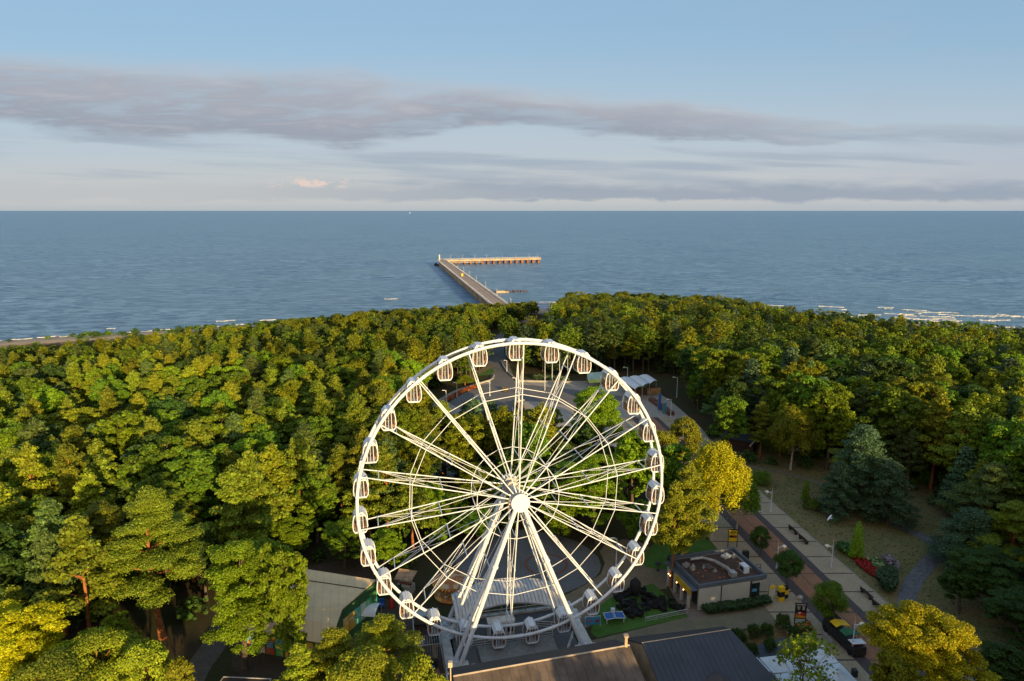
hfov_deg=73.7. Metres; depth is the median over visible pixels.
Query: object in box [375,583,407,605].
green fence
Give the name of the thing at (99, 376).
pine tree
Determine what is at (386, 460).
pine tree
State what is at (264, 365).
broadleaf tree
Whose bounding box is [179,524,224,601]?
broadleaf tree
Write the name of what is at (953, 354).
broadleaf tree
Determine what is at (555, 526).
broadleaf tree
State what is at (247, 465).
pine tree
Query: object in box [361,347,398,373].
broadleaf tree
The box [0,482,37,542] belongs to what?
pine tree
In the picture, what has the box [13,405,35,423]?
pine tree
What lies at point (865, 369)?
spruce tree
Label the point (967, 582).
broadleaf tree
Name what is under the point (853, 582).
promenade
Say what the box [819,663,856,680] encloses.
tent roof
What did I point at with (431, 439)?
broadleaf tree
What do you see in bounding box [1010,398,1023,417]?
broadleaf tree
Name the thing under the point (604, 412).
broadleaf tree
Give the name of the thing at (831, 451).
pine tree
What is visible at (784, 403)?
pine tree
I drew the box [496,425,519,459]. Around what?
broadleaf tree
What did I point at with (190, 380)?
broadleaf tree
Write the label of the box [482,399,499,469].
spruce tree
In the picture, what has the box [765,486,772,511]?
street lamp
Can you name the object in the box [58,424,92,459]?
pine tree
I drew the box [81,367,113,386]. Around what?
broadleaf tree
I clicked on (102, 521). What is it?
pine tree
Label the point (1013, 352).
broadleaf tree
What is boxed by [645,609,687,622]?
rail
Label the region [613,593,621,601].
lounge chair
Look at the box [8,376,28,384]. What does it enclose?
broadleaf tree
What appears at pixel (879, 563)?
flower bed
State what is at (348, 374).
broadleaf tree
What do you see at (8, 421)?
broadleaf tree
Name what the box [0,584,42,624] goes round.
pine tree
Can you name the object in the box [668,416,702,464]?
tree
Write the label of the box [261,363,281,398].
pine tree
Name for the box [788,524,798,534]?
park bench
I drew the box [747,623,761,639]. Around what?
shrub
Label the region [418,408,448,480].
pine tree
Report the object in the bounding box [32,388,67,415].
broadleaf tree
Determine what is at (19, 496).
pine tree
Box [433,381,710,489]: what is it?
plaza
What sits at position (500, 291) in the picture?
broken slab
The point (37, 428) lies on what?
pine tree
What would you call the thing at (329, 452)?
pine tree
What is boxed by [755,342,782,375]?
broadleaf tree
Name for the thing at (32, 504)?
broadleaf tree
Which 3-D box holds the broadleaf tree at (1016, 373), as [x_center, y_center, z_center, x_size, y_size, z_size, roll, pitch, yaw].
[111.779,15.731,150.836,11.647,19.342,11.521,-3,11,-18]
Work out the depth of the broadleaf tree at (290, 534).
102.97 m
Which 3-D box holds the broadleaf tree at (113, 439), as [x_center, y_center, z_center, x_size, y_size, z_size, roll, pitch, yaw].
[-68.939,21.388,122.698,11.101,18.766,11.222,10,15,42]
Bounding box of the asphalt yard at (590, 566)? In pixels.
[454,529,600,593]
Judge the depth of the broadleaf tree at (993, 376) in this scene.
153.56 m
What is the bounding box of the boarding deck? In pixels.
[451,604,577,664]
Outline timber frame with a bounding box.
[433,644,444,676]
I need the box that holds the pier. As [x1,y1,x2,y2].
[434,257,540,323]
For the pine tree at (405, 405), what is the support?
on the ground at (182, 638)
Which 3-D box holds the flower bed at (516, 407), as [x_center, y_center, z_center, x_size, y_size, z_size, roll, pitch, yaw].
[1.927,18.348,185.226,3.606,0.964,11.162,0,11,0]
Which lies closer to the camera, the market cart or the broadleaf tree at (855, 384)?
the market cart
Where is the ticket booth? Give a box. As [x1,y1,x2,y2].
[486,614,514,639]
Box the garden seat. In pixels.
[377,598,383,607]
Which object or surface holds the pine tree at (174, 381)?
on the ground at (182, 638)
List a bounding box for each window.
[692,591,697,604]
[750,582,759,596]
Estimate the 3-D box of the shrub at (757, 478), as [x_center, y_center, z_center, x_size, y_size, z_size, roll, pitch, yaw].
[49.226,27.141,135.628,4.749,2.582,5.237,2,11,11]
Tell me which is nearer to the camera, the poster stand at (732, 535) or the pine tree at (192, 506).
the pine tree at (192, 506)
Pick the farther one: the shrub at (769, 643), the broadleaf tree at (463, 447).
the broadleaf tree at (463, 447)
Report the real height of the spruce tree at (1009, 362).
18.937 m
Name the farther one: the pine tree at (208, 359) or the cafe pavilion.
the pine tree at (208, 359)
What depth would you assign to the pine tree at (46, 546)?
79.40 m
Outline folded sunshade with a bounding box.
[389,597,393,608]
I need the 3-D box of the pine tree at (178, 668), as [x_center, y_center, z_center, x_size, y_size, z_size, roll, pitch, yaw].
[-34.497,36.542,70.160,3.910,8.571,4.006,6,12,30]
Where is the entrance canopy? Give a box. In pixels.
[451,577,562,620]
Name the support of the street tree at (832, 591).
on the ground at (182, 638)
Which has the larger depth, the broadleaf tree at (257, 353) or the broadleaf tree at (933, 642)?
the broadleaf tree at (257, 353)
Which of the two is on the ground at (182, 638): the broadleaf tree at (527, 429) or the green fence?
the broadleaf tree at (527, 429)
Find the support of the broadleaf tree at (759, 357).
on the ground at (182, 638)
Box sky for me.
[0,0,1023,210]
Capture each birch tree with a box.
[689,439,752,540]
[719,476,761,528]
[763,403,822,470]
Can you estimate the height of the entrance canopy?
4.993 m
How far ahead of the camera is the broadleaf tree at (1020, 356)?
176.84 m
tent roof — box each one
[759,655,798,675]
[775,669,825,680]
[790,651,819,670]
[815,645,837,665]
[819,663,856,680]
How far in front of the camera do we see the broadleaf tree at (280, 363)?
179.54 m
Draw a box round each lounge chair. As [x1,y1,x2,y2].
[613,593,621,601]
[616,601,625,609]
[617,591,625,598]
[623,587,631,597]
[623,607,631,614]
[628,610,637,618]
[637,608,644,616]
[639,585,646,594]
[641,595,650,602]
[641,601,651,610]
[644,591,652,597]
[651,599,659,608]
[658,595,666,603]
[660,602,666,611]
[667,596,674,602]
[669,602,677,608]
[675,604,685,611]
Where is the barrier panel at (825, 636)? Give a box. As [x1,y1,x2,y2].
[822,630,832,647]
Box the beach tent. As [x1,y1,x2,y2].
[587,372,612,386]
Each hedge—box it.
[532,374,570,380]
[701,594,771,613]
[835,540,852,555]
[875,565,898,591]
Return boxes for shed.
[220,676,271,680]
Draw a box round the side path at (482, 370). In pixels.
[469,364,495,377]
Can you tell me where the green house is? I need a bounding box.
[246,569,377,657]
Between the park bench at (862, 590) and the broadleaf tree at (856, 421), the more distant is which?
the broadleaf tree at (856, 421)
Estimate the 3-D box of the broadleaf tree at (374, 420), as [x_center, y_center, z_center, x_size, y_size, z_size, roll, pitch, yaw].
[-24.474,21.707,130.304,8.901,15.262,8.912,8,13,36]
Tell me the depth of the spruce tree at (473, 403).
131.80 m
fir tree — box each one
[816,460,860,522]
[819,423,892,517]
[860,460,922,530]
[922,506,1023,573]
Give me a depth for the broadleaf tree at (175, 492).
92.93 m
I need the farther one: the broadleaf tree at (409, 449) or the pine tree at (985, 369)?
the pine tree at (985, 369)
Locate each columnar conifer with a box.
[800,480,809,502]
[808,628,817,650]
[847,521,864,558]
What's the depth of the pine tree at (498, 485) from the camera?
117.65 m
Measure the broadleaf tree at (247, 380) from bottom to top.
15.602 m
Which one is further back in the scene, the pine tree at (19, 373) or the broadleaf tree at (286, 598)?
the pine tree at (19, 373)
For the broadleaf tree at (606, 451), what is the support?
on the ground at (182, 638)
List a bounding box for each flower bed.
[445,384,480,400]
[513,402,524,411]
[793,619,813,632]
[852,556,877,576]
[866,556,887,567]
[882,553,900,570]
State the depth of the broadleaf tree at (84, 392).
162.12 m
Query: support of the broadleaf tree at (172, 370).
on the ground at (182, 638)
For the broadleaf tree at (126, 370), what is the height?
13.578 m
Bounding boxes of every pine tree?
[0,362,12,377]
[0,382,13,398]
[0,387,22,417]
[0,407,5,428]
[0,445,18,482]
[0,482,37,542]
[0,485,27,520]
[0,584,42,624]
[4,645,103,680]
[5,351,20,372]
[5,441,58,500]
[7,392,26,409]
[12,417,49,445]
[12,515,57,550]
[13,366,26,379]
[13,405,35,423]
[13,528,91,639]
[14,498,95,636]
[23,354,41,370]
[24,397,46,426]
[25,365,41,378]
[26,442,118,514]
[28,513,134,654]
[36,353,45,368]
[41,356,57,375]
[44,434,60,446]
[50,626,142,680]
[52,464,81,514]
[55,381,70,392]
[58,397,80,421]
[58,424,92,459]
[61,360,80,390]
[62,361,86,393]
[63,470,129,583]
[67,392,85,408]
[68,474,124,523]
[70,454,124,541]
[73,359,92,389]
[73,422,89,453]
[78,409,98,426]
[81,499,142,600]
[83,438,121,494]
[84,423,99,452]
[85,374,106,406]
[86,485,206,640]
[93,353,122,374]
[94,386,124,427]
[99,448,119,494]
[110,357,126,382]
[116,484,134,522]
[122,415,162,477]
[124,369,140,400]
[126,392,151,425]
[136,381,147,394]
[137,349,156,372]
[137,359,152,381]
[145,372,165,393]
[151,362,164,372]
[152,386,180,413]
[161,656,196,680]
[163,354,175,366]
[165,374,181,396]
[167,498,202,582]
[178,365,198,390]
[181,418,220,502]
[182,399,198,416]
[190,356,208,378]
[195,464,273,556]
[202,354,214,370]
[202,488,222,523]
[209,360,223,387]
[211,401,228,423]
[216,411,247,457]
[216,447,240,504]
[217,449,289,535]
[218,380,248,414]
[222,348,242,373]
[235,382,245,403]
[241,353,265,382]
[241,390,251,414]
[243,381,273,407]
[243,388,270,418]
[246,443,307,512]
[260,458,296,540]
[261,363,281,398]
[266,396,295,443]
[269,432,337,539]
[271,368,297,405]
[273,642,327,680]
[281,421,331,464]
[292,414,317,444]
[295,380,331,418]
[300,373,312,386]
[302,360,318,384]
[305,626,355,680]
[309,393,334,434]
[311,433,336,474]
[315,369,328,394]
[321,441,340,493]
[323,353,337,372]
[323,645,397,680]
[324,447,348,506]
[325,374,350,403]
[326,443,355,514]
[329,412,350,447]
[331,390,347,402]
[331,453,351,505]
[332,613,425,680]
[335,392,372,455]
[335,427,381,527]
[339,467,378,520]
[353,368,370,391]
[354,442,407,528]
[361,436,407,527]
[365,385,402,422]
[368,349,386,375]
[378,370,404,397]
[382,355,399,376]
[387,466,438,557]
[398,378,432,410]
[399,367,413,397]
[401,653,448,680]
[413,387,434,415]
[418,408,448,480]
[429,400,458,476]
[454,375,475,385]
[496,461,512,520]
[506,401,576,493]
[542,442,581,501]
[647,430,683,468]
[650,479,694,586]
[656,461,718,553]
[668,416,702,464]
[699,387,723,431]
[723,353,755,398]
[747,401,775,457]
[766,396,789,456]
[782,341,801,360]
[797,382,810,445]
[802,338,822,358]
[806,359,817,379]
[813,343,837,361]
[827,424,887,502]
[845,347,861,365]
[847,363,859,375]
[851,384,884,419]
[870,350,879,358]
[880,344,898,358]
[880,409,917,458]
[891,428,929,489]
[901,392,958,489]
[918,355,930,369]
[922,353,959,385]
[928,402,981,472]
[936,461,1023,513]
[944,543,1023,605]
[959,458,994,507]
[962,349,986,380]
[967,500,1023,566]
[971,364,992,383]
[986,384,1011,417]
[1001,365,1013,380]
[1003,378,1015,399]
[1004,377,1023,403]
[1010,405,1023,431]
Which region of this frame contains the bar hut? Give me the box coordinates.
[720,430,756,452]
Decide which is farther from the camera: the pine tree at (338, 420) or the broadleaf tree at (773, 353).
the broadleaf tree at (773, 353)
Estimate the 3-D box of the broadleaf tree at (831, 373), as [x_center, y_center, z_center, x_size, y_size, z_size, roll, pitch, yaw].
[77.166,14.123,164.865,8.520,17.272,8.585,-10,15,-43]
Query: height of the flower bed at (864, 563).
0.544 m
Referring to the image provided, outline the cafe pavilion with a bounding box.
[664,547,766,609]
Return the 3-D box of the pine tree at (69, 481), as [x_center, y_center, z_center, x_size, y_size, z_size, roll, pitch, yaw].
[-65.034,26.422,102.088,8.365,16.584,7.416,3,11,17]
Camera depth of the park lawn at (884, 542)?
115.30 m
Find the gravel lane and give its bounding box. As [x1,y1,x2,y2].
[591,606,775,642]
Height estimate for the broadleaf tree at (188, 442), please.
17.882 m
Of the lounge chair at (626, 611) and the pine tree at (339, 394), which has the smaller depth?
the lounge chair at (626, 611)
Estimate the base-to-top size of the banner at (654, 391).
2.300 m
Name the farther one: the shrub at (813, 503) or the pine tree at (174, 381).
the pine tree at (174, 381)
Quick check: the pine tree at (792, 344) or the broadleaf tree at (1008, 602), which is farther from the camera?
the pine tree at (792, 344)
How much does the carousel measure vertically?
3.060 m
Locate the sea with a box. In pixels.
[0,211,1023,340]
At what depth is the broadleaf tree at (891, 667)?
65.31 m
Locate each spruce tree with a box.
[441,398,499,478]
[458,401,466,413]
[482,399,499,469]
[739,358,765,429]
[774,347,799,379]
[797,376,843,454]
[856,362,877,381]
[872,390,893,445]
[934,446,984,515]
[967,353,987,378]
[996,357,1023,372]
[1006,396,1022,419]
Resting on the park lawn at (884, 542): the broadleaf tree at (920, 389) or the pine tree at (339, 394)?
the broadleaf tree at (920, 389)
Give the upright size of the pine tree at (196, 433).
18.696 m
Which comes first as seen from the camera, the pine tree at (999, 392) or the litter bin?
the litter bin
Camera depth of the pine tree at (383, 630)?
72.78 m
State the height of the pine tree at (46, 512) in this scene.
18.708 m
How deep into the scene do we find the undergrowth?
128.79 m
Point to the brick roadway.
(747, 523)
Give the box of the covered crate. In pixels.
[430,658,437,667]
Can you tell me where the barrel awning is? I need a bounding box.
[361,603,381,618]
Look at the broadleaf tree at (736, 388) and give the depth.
156.07 m
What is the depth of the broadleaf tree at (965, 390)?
145.29 m
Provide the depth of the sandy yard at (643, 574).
101.13 m
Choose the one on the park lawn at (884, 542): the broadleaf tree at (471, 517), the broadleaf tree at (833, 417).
the broadleaf tree at (833, 417)
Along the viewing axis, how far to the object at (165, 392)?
140.20 m
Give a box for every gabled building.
[447,634,644,680]
[628,626,776,680]
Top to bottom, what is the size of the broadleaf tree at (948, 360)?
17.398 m
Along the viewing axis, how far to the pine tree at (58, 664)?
67.15 m
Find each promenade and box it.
[617,417,871,680]
[658,417,974,680]
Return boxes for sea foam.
[2,298,1023,340]
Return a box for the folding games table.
[603,607,625,623]
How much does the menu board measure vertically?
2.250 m
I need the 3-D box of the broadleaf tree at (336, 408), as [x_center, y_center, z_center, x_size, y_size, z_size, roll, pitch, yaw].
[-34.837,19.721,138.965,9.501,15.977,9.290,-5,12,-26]
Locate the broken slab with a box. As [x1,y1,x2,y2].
[496,290,508,292]
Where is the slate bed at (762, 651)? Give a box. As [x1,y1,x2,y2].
[752,636,806,657]
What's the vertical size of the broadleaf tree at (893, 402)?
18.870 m
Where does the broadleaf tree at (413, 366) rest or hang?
on the ground at (182, 638)
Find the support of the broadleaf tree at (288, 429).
on the ground at (182, 638)
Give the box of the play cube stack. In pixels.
[777,585,788,601]
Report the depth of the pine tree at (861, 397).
143.56 m
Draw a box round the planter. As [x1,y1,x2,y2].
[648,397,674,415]
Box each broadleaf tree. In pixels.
[0,377,14,395]
[0,414,51,431]
[0,421,27,444]
[0,432,24,472]
[0,522,36,602]
[0,598,69,680]
[4,461,56,498]
[8,361,39,377]
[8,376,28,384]
[10,376,44,408]
[10,438,61,454]
[17,494,61,519]
[30,384,56,399]
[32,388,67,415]
[37,377,59,386]
[37,451,57,475]
[38,363,73,387]
[43,406,100,429]
[47,423,65,443]
[66,355,89,371]
[70,377,95,407]
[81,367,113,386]
[86,383,125,408]
[88,375,130,417]
[91,410,146,464]
[98,610,142,656]
[100,363,125,383]
[114,435,190,488]
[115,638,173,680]
[117,434,174,478]
[120,362,139,378]
[124,390,159,415]
[126,471,195,590]
[139,371,177,390]
[139,436,207,481]
[140,409,183,439]
[146,366,182,382]
[146,395,193,420]
[160,421,178,436]
[164,449,221,521]
[172,358,193,375]
[172,413,245,463]
[174,376,210,396]
[176,387,194,397]
[178,393,201,414]
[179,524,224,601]
[182,374,223,394]
[185,414,226,437]
[189,391,212,412]
[196,390,242,416]
[200,538,293,671]
[205,365,246,381]
[208,371,255,403]
[208,437,267,480]
[216,434,239,452]
[232,377,253,384]
[234,350,272,380]
[238,409,274,453]
[240,423,287,457]
[242,348,267,363]
[256,542,309,655]
[258,363,273,377]
[258,397,296,443]
[264,386,273,400]
[267,354,293,376]
[267,508,313,552]
[272,379,306,414]
[273,422,297,447]
[282,364,309,380]
[288,461,340,542]
[294,353,327,376]
[295,416,337,461]
[296,385,312,413]
[317,519,360,569]
[319,398,361,440]
[324,364,355,388]
[326,386,350,402]
[336,351,367,366]
[338,364,361,382]
[342,357,369,373]
[346,381,354,390]
[347,385,379,401]
[349,430,408,513]
[351,371,391,391]
[353,378,394,411]
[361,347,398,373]
[368,406,400,422]
[369,349,401,373]
[369,527,406,567]
[370,415,396,435]
[371,376,406,403]
[386,389,405,408]
[389,406,432,467]
[391,374,403,393]
[398,359,430,388]
[398,433,430,479]
[409,486,461,517]
[412,480,447,542]
[420,430,443,479]
[436,426,459,474]
[443,412,492,473]
[446,508,496,541]
[454,462,499,504]
[481,405,524,463]
[494,445,542,516]
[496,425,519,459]
[497,422,553,512]
[499,408,546,463]
[535,494,576,540]
[549,425,577,480]
[550,407,563,426]
[551,454,631,544]
[564,420,606,460]
[569,385,623,448]
[574,445,588,462]
[584,446,617,487]
[608,429,658,506]
[612,430,638,500]
[621,499,653,543]
[641,443,692,508]
[676,344,702,402]
[685,376,710,410]
[689,345,741,417]
[689,348,714,379]
[695,356,727,417]
[714,395,750,445]
[716,376,750,424]
[725,351,775,379]
[735,362,783,393]
[737,347,757,353]
[751,386,770,415]
[752,376,801,425]
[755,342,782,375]
[772,360,784,376]
[775,362,815,392]
[786,371,836,457]
[790,356,828,380]
[800,381,855,453]
[802,383,856,469]
[807,339,842,354]
[818,358,850,377]
[820,364,851,380]
[833,354,851,369]
[834,376,857,446]
[839,413,880,446]
[846,376,884,426]
[848,353,916,388]
[857,599,1001,680]
[858,384,929,463]
[869,648,926,680]
[879,353,920,374]
[883,376,947,465]
[886,337,933,365]
[891,359,927,382]
[897,340,936,357]
[906,374,958,393]
[906,418,935,476]
[922,354,952,371]
[923,340,949,357]
[925,380,961,468]
[927,345,963,366]
[936,417,957,457]
[936,567,989,611]
[944,362,971,385]
[947,384,992,398]
[950,340,992,367]
[951,392,1007,419]
[955,406,1009,448]
[965,416,1014,464]
[968,368,1006,396]
[977,351,1022,369]
[978,417,1023,463]
[978,640,1023,680]
[980,586,1023,648]
[992,434,1023,511]
[994,366,1023,398]
[1003,354,1023,365]
[1005,350,1023,357]
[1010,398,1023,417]
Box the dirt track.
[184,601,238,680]
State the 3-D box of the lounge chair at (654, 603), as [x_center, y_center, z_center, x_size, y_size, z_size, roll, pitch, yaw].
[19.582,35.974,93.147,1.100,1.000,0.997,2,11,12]
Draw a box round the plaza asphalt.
[448,383,621,412]
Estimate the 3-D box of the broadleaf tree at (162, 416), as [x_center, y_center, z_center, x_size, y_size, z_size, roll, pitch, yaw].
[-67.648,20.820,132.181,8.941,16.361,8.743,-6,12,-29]
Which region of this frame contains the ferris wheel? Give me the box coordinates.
[352,336,663,678]
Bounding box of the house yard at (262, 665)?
[232,558,425,680]
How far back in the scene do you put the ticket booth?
85.75 m
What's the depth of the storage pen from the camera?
84.78 m
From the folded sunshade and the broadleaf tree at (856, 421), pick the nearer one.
the folded sunshade
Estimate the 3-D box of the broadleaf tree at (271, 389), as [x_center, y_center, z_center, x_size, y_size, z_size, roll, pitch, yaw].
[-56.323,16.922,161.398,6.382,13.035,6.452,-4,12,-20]
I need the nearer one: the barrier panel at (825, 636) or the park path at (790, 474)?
the barrier panel at (825, 636)
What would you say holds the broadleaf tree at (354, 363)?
on the ground at (182, 638)
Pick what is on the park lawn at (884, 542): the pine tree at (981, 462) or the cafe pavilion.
the pine tree at (981, 462)
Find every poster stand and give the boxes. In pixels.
[727,529,738,546]
[794,603,807,623]
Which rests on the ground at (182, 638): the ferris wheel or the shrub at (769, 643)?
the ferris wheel
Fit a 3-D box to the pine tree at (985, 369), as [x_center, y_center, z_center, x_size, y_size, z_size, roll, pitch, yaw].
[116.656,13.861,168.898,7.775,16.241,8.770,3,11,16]
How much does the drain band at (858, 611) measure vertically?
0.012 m
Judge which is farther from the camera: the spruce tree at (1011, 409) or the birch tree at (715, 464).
the spruce tree at (1011, 409)
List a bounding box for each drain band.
[632,417,871,675]
[653,417,924,675]
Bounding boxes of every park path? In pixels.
[742,464,833,490]
[878,518,944,606]
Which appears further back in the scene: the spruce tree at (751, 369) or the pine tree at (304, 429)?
the spruce tree at (751, 369)
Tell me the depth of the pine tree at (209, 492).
104.63 m
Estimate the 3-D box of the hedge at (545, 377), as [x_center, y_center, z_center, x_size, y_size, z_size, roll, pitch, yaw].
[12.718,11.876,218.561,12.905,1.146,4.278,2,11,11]
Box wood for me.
[0,291,1023,561]
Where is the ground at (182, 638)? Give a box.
[0,308,1021,680]
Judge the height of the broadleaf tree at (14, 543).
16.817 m
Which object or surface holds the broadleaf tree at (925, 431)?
on the park lawn at (884, 542)
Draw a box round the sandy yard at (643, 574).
[564,539,666,627]
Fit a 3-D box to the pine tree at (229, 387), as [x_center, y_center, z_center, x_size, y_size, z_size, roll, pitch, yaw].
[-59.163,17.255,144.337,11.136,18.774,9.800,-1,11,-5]
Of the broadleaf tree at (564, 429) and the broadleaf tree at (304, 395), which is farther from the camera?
the broadleaf tree at (304, 395)
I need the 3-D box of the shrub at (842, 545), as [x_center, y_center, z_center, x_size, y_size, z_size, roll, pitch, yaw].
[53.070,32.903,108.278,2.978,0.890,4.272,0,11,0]
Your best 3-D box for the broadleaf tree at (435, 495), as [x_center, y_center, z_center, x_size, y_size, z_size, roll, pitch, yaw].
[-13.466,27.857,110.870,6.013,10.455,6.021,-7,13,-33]
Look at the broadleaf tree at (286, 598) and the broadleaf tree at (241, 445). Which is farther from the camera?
the broadleaf tree at (241, 445)
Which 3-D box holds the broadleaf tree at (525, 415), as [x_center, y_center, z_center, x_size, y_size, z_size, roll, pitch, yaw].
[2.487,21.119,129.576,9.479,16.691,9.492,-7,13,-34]
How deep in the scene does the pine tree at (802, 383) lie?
154.30 m
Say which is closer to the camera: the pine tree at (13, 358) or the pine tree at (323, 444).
the pine tree at (323, 444)
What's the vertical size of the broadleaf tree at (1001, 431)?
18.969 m
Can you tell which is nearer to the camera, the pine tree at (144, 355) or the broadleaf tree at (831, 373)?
the broadleaf tree at (831, 373)
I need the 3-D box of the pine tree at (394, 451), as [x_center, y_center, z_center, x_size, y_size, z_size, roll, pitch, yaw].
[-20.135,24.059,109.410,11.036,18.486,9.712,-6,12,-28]
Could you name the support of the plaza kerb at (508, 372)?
on the plaza asphalt
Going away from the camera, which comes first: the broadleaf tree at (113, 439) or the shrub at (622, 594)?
the shrub at (622, 594)
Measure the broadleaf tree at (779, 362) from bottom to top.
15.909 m
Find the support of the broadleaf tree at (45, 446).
on the ground at (182, 638)
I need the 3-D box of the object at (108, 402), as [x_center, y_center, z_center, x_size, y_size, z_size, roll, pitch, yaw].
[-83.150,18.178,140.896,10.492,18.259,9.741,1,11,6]
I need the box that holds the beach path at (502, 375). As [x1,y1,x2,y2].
[485,333,514,383]
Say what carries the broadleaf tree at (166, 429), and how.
on the ground at (182, 638)
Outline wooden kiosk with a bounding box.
[394,568,416,593]
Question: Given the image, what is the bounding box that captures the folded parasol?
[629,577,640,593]
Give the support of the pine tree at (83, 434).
on the ground at (182, 638)
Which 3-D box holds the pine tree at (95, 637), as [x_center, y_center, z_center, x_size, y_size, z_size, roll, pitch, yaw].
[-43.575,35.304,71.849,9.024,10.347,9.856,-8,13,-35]
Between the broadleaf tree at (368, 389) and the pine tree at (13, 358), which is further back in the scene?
the pine tree at (13, 358)
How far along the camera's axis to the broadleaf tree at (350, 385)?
167.53 m
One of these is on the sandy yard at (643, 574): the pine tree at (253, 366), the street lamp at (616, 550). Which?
the street lamp at (616, 550)
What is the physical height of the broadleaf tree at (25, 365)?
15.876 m
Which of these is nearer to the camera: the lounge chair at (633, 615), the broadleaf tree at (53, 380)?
the lounge chair at (633, 615)
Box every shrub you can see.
[734,628,747,642]
[746,642,758,655]
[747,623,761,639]
[750,470,771,484]
[760,622,773,637]
[763,636,777,652]
[774,611,790,631]
[787,625,799,636]
[801,498,821,508]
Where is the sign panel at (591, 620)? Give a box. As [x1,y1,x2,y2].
[585,616,600,624]
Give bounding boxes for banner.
[647,388,660,394]
[658,393,661,410]
[662,403,666,413]
[768,584,774,602]
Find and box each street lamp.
[610,537,616,565]
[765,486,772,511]
[776,542,786,568]
[825,541,833,567]
[851,617,863,655]
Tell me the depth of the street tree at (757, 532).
105.83 m
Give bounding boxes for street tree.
[749,525,772,556]
[772,548,805,585]
[808,579,850,618]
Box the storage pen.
[412,608,446,677]
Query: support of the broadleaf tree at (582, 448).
on the ground at (182, 638)
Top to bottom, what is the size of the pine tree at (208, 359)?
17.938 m
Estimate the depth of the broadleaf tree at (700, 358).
185.66 m
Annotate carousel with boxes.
[432,570,469,603]
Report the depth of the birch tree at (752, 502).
113.28 m
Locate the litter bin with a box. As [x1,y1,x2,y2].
[851,668,857,677]
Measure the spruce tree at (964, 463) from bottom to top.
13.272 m
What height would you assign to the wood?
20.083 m
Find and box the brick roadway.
[637,417,924,680]
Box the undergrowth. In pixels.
[6,309,1023,644]
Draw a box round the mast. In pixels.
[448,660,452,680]
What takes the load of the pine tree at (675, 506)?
on the terrace
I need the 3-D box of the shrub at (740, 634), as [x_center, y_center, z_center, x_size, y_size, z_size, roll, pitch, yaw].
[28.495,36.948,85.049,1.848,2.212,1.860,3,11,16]
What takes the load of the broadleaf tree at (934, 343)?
on the ground at (182, 638)
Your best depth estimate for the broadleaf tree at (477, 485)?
123.05 m
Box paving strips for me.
[654,427,880,660]
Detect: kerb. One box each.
[445,360,627,411]
[675,417,975,679]
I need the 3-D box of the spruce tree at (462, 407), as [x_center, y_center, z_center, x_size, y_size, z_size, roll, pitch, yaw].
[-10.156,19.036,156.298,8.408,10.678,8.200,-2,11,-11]
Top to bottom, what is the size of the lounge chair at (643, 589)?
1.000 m
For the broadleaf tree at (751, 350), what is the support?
on the ground at (182, 638)
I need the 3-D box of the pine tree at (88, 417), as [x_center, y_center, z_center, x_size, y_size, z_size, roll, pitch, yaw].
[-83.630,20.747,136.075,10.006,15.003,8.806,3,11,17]
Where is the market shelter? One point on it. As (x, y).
(634, 385)
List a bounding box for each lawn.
[467,368,493,375]
[591,583,686,637]
[644,536,716,568]
[711,435,1023,677]
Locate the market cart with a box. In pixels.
[822,615,866,656]
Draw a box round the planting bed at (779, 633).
[743,623,788,645]
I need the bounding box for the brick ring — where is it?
[524,553,567,575]
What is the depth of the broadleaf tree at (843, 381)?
153.63 m
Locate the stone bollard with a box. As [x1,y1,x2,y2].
[797,595,802,600]
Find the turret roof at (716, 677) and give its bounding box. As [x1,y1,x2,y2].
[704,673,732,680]
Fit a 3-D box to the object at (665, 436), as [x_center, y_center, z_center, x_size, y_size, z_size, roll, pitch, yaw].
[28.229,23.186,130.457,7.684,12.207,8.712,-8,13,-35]
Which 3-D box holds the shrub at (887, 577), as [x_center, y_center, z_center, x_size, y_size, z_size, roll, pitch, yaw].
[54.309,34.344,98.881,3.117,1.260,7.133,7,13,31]
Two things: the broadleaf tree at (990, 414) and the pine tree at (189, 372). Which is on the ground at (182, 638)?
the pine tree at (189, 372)
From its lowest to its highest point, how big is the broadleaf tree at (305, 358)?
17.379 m
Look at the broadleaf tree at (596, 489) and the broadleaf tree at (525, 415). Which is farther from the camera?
the broadleaf tree at (525, 415)
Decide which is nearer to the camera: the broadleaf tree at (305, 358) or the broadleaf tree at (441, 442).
the broadleaf tree at (441, 442)
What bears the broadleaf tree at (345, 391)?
on the ground at (182, 638)
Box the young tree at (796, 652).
[772,629,839,680]
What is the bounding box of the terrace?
[659,569,762,620]
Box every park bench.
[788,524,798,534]
[799,534,808,543]
[860,586,873,599]
[872,598,881,607]
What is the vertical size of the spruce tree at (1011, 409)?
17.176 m
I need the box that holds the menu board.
[742,550,748,558]
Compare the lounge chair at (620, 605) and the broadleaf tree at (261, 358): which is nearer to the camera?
the lounge chair at (620, 605)
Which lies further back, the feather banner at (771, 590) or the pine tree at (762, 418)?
the pine tree at (762, 418)
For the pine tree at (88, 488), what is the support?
on the ground at (182, 638)
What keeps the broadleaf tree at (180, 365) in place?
on the ground at (182, 638)
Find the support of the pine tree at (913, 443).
on the park lawn at (884, 542)
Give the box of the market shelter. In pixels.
[621,374,656,396]
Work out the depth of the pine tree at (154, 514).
82.25 m

